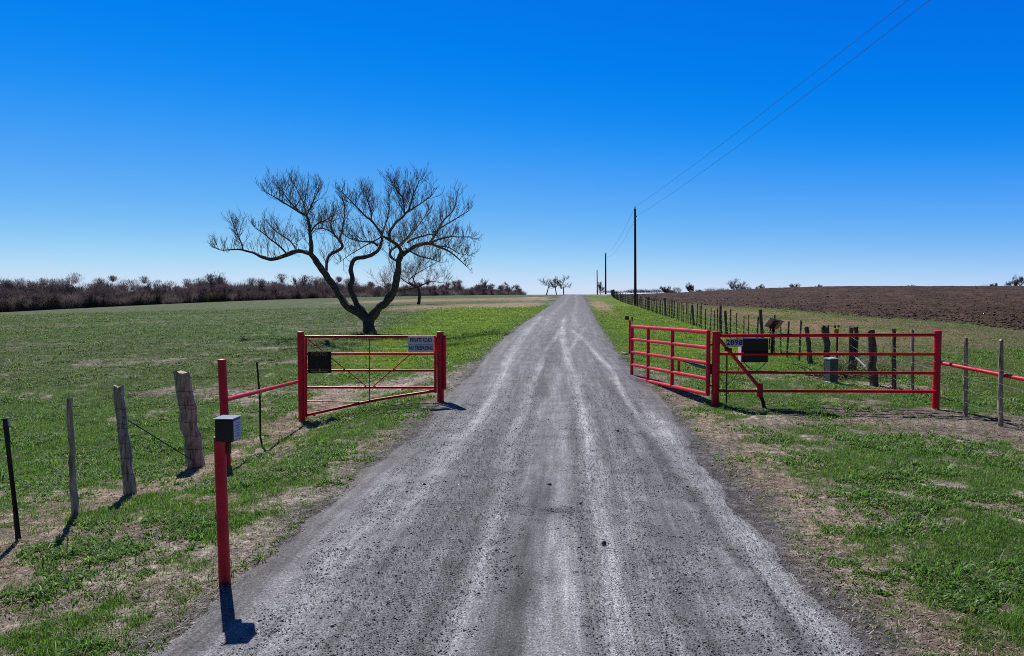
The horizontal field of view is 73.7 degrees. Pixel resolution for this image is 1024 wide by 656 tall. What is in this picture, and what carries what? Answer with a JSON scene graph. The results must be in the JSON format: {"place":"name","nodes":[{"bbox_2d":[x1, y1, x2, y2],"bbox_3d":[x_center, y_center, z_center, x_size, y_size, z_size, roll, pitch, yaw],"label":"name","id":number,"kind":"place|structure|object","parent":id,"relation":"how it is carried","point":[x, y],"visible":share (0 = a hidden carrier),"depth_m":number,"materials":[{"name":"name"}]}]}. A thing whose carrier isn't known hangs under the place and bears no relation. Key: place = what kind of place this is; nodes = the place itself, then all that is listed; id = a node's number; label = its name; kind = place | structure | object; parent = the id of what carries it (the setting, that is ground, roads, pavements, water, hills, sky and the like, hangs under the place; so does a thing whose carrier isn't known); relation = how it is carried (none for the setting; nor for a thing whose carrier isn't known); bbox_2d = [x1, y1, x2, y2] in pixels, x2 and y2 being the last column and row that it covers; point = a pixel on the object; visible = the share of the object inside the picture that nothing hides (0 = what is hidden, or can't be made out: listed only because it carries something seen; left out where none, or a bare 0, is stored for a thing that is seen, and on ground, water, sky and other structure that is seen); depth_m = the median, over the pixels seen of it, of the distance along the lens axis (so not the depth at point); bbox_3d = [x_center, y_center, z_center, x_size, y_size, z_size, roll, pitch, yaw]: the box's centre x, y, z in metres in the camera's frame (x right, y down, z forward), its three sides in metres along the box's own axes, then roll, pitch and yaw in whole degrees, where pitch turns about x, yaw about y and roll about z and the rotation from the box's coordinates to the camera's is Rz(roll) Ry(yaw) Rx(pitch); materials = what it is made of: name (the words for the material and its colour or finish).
{"place":"outdoors","nodes":[
{"label":"outdoors","id":0,"kind":"place"},
{"bbox_2d":[0,286,1023,655],"bbox_3d":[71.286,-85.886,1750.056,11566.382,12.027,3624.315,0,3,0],"label":"ground","id":1,"kind":"structure","parent":0,"point":[954,294],"depth_m":13.39,"materials":[{"name":"beige soil"}]},
{"bbox_2d":[0,278,31,300],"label":"bare tree","id":2,"kind":"object","parent":1,"relation":"on","point":[6,283],"visible":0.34,"depth_m":180.97,"materials":[{"name":"brown plant"}]},
{"bbox_2d":[47,277,83,296],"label":"bare tree","id":3,"kind":"object","parent":1,"relation":"on","point":[68,289],"visible":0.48,"depth_m":181.99,"materials":[{"name":"brown wood"}]},
{"bbox_2d":[89,281,116,297],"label":"bare tree","id":4,"kind":"object","parent":1,"relation":"on","point":[109,286],"visible":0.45,"depth_m":181.87,"materials":[{"name":"plant"}]},
{"bbox_2d":[1,371,205,540],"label":"wire fence","id":5,"kind":"object","parent":1,"relation":"on","point":[192,434],"visible":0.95,"depth_m":8.60,"materials":[{"name":"wood"}]},
{"bbox_2d":[139,280,166,295],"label":"bare tree","id":6,"kind":"object","parent":1,"relation":"on","point":[148,288],"visible":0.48,"depth_m":181.49,"materials":[{"name":"brown plant"}]},
{"bbox_2d":[198,272,235,293],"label":"bare tree","id":7,"kind":"object","parent":1,"relation":"on","point":[209,283],"visible":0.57,"depth_m":181.50,"materials":[{"name":"plant"}]},
{"bbox_2d":[213,436,230,583],"bbox_3d":[-2.397,1.707,5.662,0.141,1.618,0.158,0,3,0],"label":"keypad post","id":8,"kind":"object","parent":1,"relation":"on","point":[222,450],"visible":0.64,"depth_m":5.62,"materials":[{"name":"red metal"}]},
{"bbox_2d":[213,415,241,441],"bbox_3d":[-2.350,0.831,5.649,0.168,0.196,0.169,0,3,3],"label":"keypad box","id":9,"kind":"object","parent":8,"relation":"attached to","point":[227,428],"visible":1,"depth_m":5.58,"materials":[{"name":"black plastic"}]},
{"bbox_2d":[217,359,230,466],"bbox_3d":[-4.384,1.500,10.431,0.249,2.051,0.134,3,4,41],"label":"gate post","id":10,"kind":"object","parent":1,"relation":"on","point":[223,387],"visible":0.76,"depth_m":10.37,"materials":[{"name":"red metal"}]},
{"bbox_2d":[228,380,299,400],"bbox_3d":[-4.514,1.130,12.659,0.070,0.369,4.487,0,3,-4],"label":"fence rail","id":11,"kind":"object","parent":10,"relation":"attached to","point":[242,395],"visible":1,"depth_m":12.07,"materials":[{"name":"red metal"}]},
{"bbox_2d":[256,362,262,445],"bbox_3d":[-4.578,1.478,12.405,0.190,1.715,0.064,2,3,29],"label":"steel stake","id":12,"kind":"object","parent":1,"relation":"on","point":[260,394],"visible":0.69,"depth_m":12.40,"materials":[{"name":"metal"}]},
{"bbox_2d":[297,331,305,421],"bbox_3d":[-4.613,1.248,14.959,0.160,2.348,0.160,0,3,0],"label":"gate post","id":13,"kind":"object","parent":1,"relation":"on","point":[300,353],"visible":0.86,"depth_m":14.89,"materials":[{"name":"red metal"}]},
{"bbox_2d":[302,335,445,416],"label":"pipe gate","id":14,"kind":"structure","parent":13,"relation":"attached to","point":[369,387],"depth_m":14.88,"materials":[{"name":"red metal"}]},
{"bbox_2d":[308,351,330,372],"bbox_3d":[-4.182,0.742,14.838,0.510,0.475,0.010,0,3,0],"label":"posted sign","id":15,"kind":"object","parent":14,"relation":"attached to","point":[319,361],"visible":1,"depth_m":14.84,"materials":[{"name":"black metal"}]},
{"bbox_2d":[408,337,433,351],"bbox_3d":[-1.979,0.354,14.838,0.560,0.335,0.010,0,3,0],"label":"warning sign","id":16,"kind":"object","parent":14,"relation":"attached to","point":[420,344],"visible":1,"depth_m":14.84,"materials":[{"name":"white metal"}]},
{"bbox_2d":[290,275,317,291],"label":"bare tree","id":17,"kind":"object","parent":1,"relation":"on","point":[295,282],"visible":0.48,"depth_m":190.83,"materials":[{"name":"plant"}]},
{"bbox_2d":[207,161,483,332],"bbox_3d":[-9.523,-4.410,38.341,16.042,9.890,7.633,0,3,0],"label":"mesquite tree","id":18,"kind":"object","parent":1,"relation":"on","point":[358,310],"visible":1,"depth_m":37.86,"materials":[{"name":"brown plant"}]},
{"bbox_2d":[363,241,456,304],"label":"bare tree","id":19,"kind":"object","parent":1,"relation":"on","point":[416,269],"visible":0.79,"depth_m":93.55,"materials":[{"name":"brown plant"}]},
{"bbox_2d":[437,331,443,401],"bbox_3d":[-1.566,1.047,14.949,0.160,1.945,0.160,0,3,0],"label":"gate post","id":20,"kind":"object","parent":1,"relation":"on","point":[440,389],"visible":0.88,"depth_m":14.88,"materials":[{"name":"red metal"}]},
{"bbox_2d":[473,278,488,291],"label":"bare tree","id":21,"kind":"object","parent":1,"relation":"on","point":[483,285],"visible":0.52,"depth_m":236.63,"materials":[{"name":"plant"}]},
{"bbox_2d":[0,272,986,311],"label":"wood","id":22,"kind":"object","parent":1,"relation":"on","point":[37,297],"visible":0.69,"depth_m":181.21,"materials":[{"name":"plant"}]},
{"bbox_2d":[502,282,514,294],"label":"bare tree","id":23,"kind":"object","parent":1,"relation":"on","point":[507,285],"visible":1,"depth_m":214.71,"materials":[{"name":"brown plant"}]},
{"bbox_2d":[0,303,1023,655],"bbox_3d":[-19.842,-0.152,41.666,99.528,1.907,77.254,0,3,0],"label":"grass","id":24,"kind":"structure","parent":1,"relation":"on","point":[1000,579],"depth_m":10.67,"materials":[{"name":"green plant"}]},
{"bbox_2d":[0,309,1023,655],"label":"soil crumbs","id":25,"kind":"object","parent":1,"relation":"on","point":[438,405],"visible":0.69,"depth_m":7.26,"materials":[{"name":"soil"}]},
{"bbox_2d":[539,277,556,294],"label":"bare tree","id":26,"kind":"object","parent":1,"relation":"on","point":[548,285],"visible":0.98,"depth_m":167.80,"materials":[{"name":"brown plant"}]},
{"bbox_2d":[551,277,560,294],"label":"bare tree","id":27,"kind":"object","parent":1,"relation":"on","point":[556,285],"visible":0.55,"depth_m":171.83,"materials":[{"name":"brown plant"}]},
{"bbox_2d":[554,275,571,294],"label":"bare tree","id":28,"kind":"object","parent":1,"relation":"on","point":[563,279],"visible":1,"depth_m":165.62,"materials":[{"name":"brown plant"}]},
{"bbox_2d":[598,282,604,293],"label":"bare tree","id":29,"kind":"object","parent":1,"relation":"on","point":[600,287],"visible":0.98,"depth_m":239.25,"materials":[{"name":"brown wood"}]},
{"bbox_2d":[605,252,605,293],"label":"utility pole","id":30,"kind":"object","parent":1,"relation":"on","point":[605,272],"visible":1,"depth_m":167.83,"materials":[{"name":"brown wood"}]},
{"bbox_2d":[625,316,632,352],"bbox_3d":[4.206,0.409,24.591,0.276,1.672,0.162,0,3,0],"label":"sensor post","id":31,"kind":"object","parent":1,"relation":"on","point":[630,321],"visible":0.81,"depth_m":24.54,"materials":[{"name":"metal"}]},
{"bbox_2d":[634,207,636,305],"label":"utility pole","id":32,"kind":"object","parent":1,"relation":"on","point":[635,278],"visible":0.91,"depth_m":79.64,"materials":[{"name":"brown wood"}]},
{"bbox_2d":[635,0,907,206],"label":"power line","id":33,"kind":"object","parent":32,"relation":"attached to","point":[795,87],"visible":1,"depth_m":30.34,"materials":[{"name":"brown metal"}]},
{"bbox_2d":[637,1,927,215],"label":"power line","id":34,"kind":"object","parent":32,"relation":"attached to","point":[809,92],"visible":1,"depth_m":30.17,"materials":[{"name":"brown metal"}]},
{"bbox_2d":[659,286,670,292],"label":"bare tree","id":35,"kind":"object","parent":1,"relation":"on","point":[665,289],"visible":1,"depth_m":289.36,"materials":[{"name":"plant"}]},
{"bbox_2d":[685,283,695,291],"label":"bare tree","id":36,"kind":"object","parent":1,"relation":"on","point":[690,288],"visible":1,"depth_m":289.29,"materials":[{"name":"brown plant"}]},
{"bbox_2d":[711,331,720,405],"bbox_3d":[4.311,1.055,14.450,0.175,1.986,0.175,0,3,0],"label":"gate post","id":37,"kind":"object","parent":1,"relation":"on","point":[715,368],"visible":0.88,"depth_m":14.38,"materials":[{"name":"red metal"}]},
{"bbox_2d":[630,325,711,395],"bbox_3d":[3.772,0.742,16.855,0.170,1.645,4.969,-1,3,-10],"label":"gate leaf","id":38,"kind":"object","parent":37,"relation":"attached to","point":[672,358],"visible":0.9,"depth_m":16.35,"materials":[{"name":"red paint"}]},
{"bbox_2d":[677,361,711,374],"bbox_3d":[4.120,0.934,15.418,0.112,0.416,1.811,0,3,-8],"label":"gate opener arm","id":39,"kind":"object","parent":37,"relation":"attached to","point":[695,365],"visible":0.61,"depth_m":15.22},
{"bbox_2d":[718,333,937,407],"bbox_3d":[6.544,0.980,14.211,4.436,1.764,0.182,0,3,4],"label":"fixed panel","id":40,"kind":"object","parent":37,"relation":"attached to","point":[759,390],"visible":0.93,"depth_m":14.21,"materials":[{"name":"red paint"}]},
{"bbox_2d":[726,339,742,346],"bbox_3d":[4.660,0.308,14.308,0.360,0.165,0.012,0,3,0],"label":"house number sign","id":41,"kind":"object","parent":40,"relation":"attached to","point":[734,342],"visible":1,"depth_m":14.30,"materials":[{"name":"white metal"}]},
{"bbox_2d":[738,338,767,361],"bbox_3d":[5.123,0.466,14.497,0.578,0.501,0.209,0,3,0],"label":"control box","id":42,"kind":"object","parent":40,"relation":"attached to","point":[755,345],"visible":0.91,"depth_m":14.40,"materials":[{"name":"black plastic"}]},
{"bbox_2d":[720,362,765,382],"bbox_3d":[4.894,0.936,14.475,1.001,0.476,0.045,0,3,1],"label":"cable","id":43,"kind":"object","parent":42,"relation":"attached to","point":[738,370],"visible":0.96,"depth_m":14.47,"materials":[{"name":"black"}]},
{"bbox_2d":[764,318,783,352],"bbox_3d":[5.577,0.155,14.499,0.342,0.745,0.368,0,3,0],"label":"solar panel","id":44,"kind":"object","parent":40,"relation":"attached to","point":[772,324],"visible":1,"depth_m":14.46,"materials":[{"name":"glass"}]},
{"bbox_2d":[726,356,727,401],"bbox_3d":[4.606,1.141,14.645,0.031,1.194,0.068,0,3,0],"label":"steel rod","id":45,"kind":"object","parent":1,"relation":"on","point":[726,374],"visible":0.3,"depth_m":14.63,"materials":[{"name":"black metal"}]},
{"bbox_2d":[727,279,751,289],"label":"bare tree","id":46,"kind":"object","parent":1,"relation":"on","point":[733,284],"visible":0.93,"depth_m":288.97,"materials":[{"name":"plant"}]},
{"bbox_2d":[611,289,1023,426],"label":"wire fence","id":47,"kind":"object","parent":1,"relation":"on","point":[872,347],"visible":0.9,"depth_m":20.12,"materials":[{"name":"brown wood"}]},
{"bbox_2d":[855,357,866,368],"bbox_3d":[9.456,1.006,18.305,0.089,0.407,0.660,-1,3,-12],"label":"guy guard","id":48,"kind":"object","parent":47,"relation":"attached to","point":[859,361],"visible":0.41,"depth_m":18.43,"materials":[{"name":"white paint"}]},
{"bbox_2d":[624,286,1023,329],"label":"ploughed field","id":49,"kind":"structure","parent":1,"relation":"on","point":[1017,327],"depth_m":70.90,"materials":[{"name":"soil"}]},
{"bbox_2d":[824,357,839,383],"bbox_3d":[8.316,1.105,17.753,0.273,0.657,0.278,-1,3,-14],"label":"utility pedestal","id":50,"kind":"object","parent":1,"relation":"on","point":[831,363],"visible":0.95,"depth_m":17.66,"materials":[{"name":"grey plastic"}]},
{"bbox_2d":[834,325,839,357],"bbox_3d":[9.565,0.689,20.129,0.169,1.550,0.120,0,3,0],"label":"marker post","id":51,"kind":"object","parent":1,"relation":"on","point":[836,331],"visible":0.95,"depth_m":20.10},
{"bbox_2d":[787,347,906,382],"bbox_3d":[9.113,1.162,18.601,2.881,1.237,1.969,0,3,0],"label":"brush heap","id":52,"kind":"object","parent":1,"relation":"on","point":[841,368],"visible":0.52,"depth_m":18.63,"materials":[{"name":"brown wood"}]},
{"bbox_2d":[932,330,941,409],"bbox_3d":[8.768,1.060,14.100,0.155,2.018,0.155,0,3,0],"label":"gate post","id":53,"kind":"object","parent":1,"relation":"on","point":[937,338],"visible":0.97,"depth_m":14.04,"materials":[{"name":"red metal"}]},
{"bbox_2d":[939,361,1023,380],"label":"fence rail","id":54,"kind":"object","parent":53,"relation":"attached to","point":[1015,377],"visible":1,"depth_m":12.87,"materials":[{"name":"red metal"}]},
{"bbox_2d":[1004,275,1023,285],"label":"bare tree","id":55,"kind":"object","parent":1,"relation":"on","point":[1016,282],"visible":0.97,"depth_m":289.05,"materials":[{"name":"brown plant"}]},
{"bbox_2d":[0,313,1023,655],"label":"dead grass","id":56,"kind":"structure","parent":0,"point":[84,605],"depth_m":6.95,"materials":[{"name":"plant"}]},
{"bbox_2d":[0,0,1023,294],"label":"sky","id":57,"kind":"structure","parent":0,"point":[129,129],"materials":[{"name":"blue"}]},
{"bbox_2d":[118,294,927,655],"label":"gravel road","id":58,"kind":"structure","parent":0,"point":[559,344],"depth_m":6.35,"materials":[{"name":"grey gravel"}]}
]}

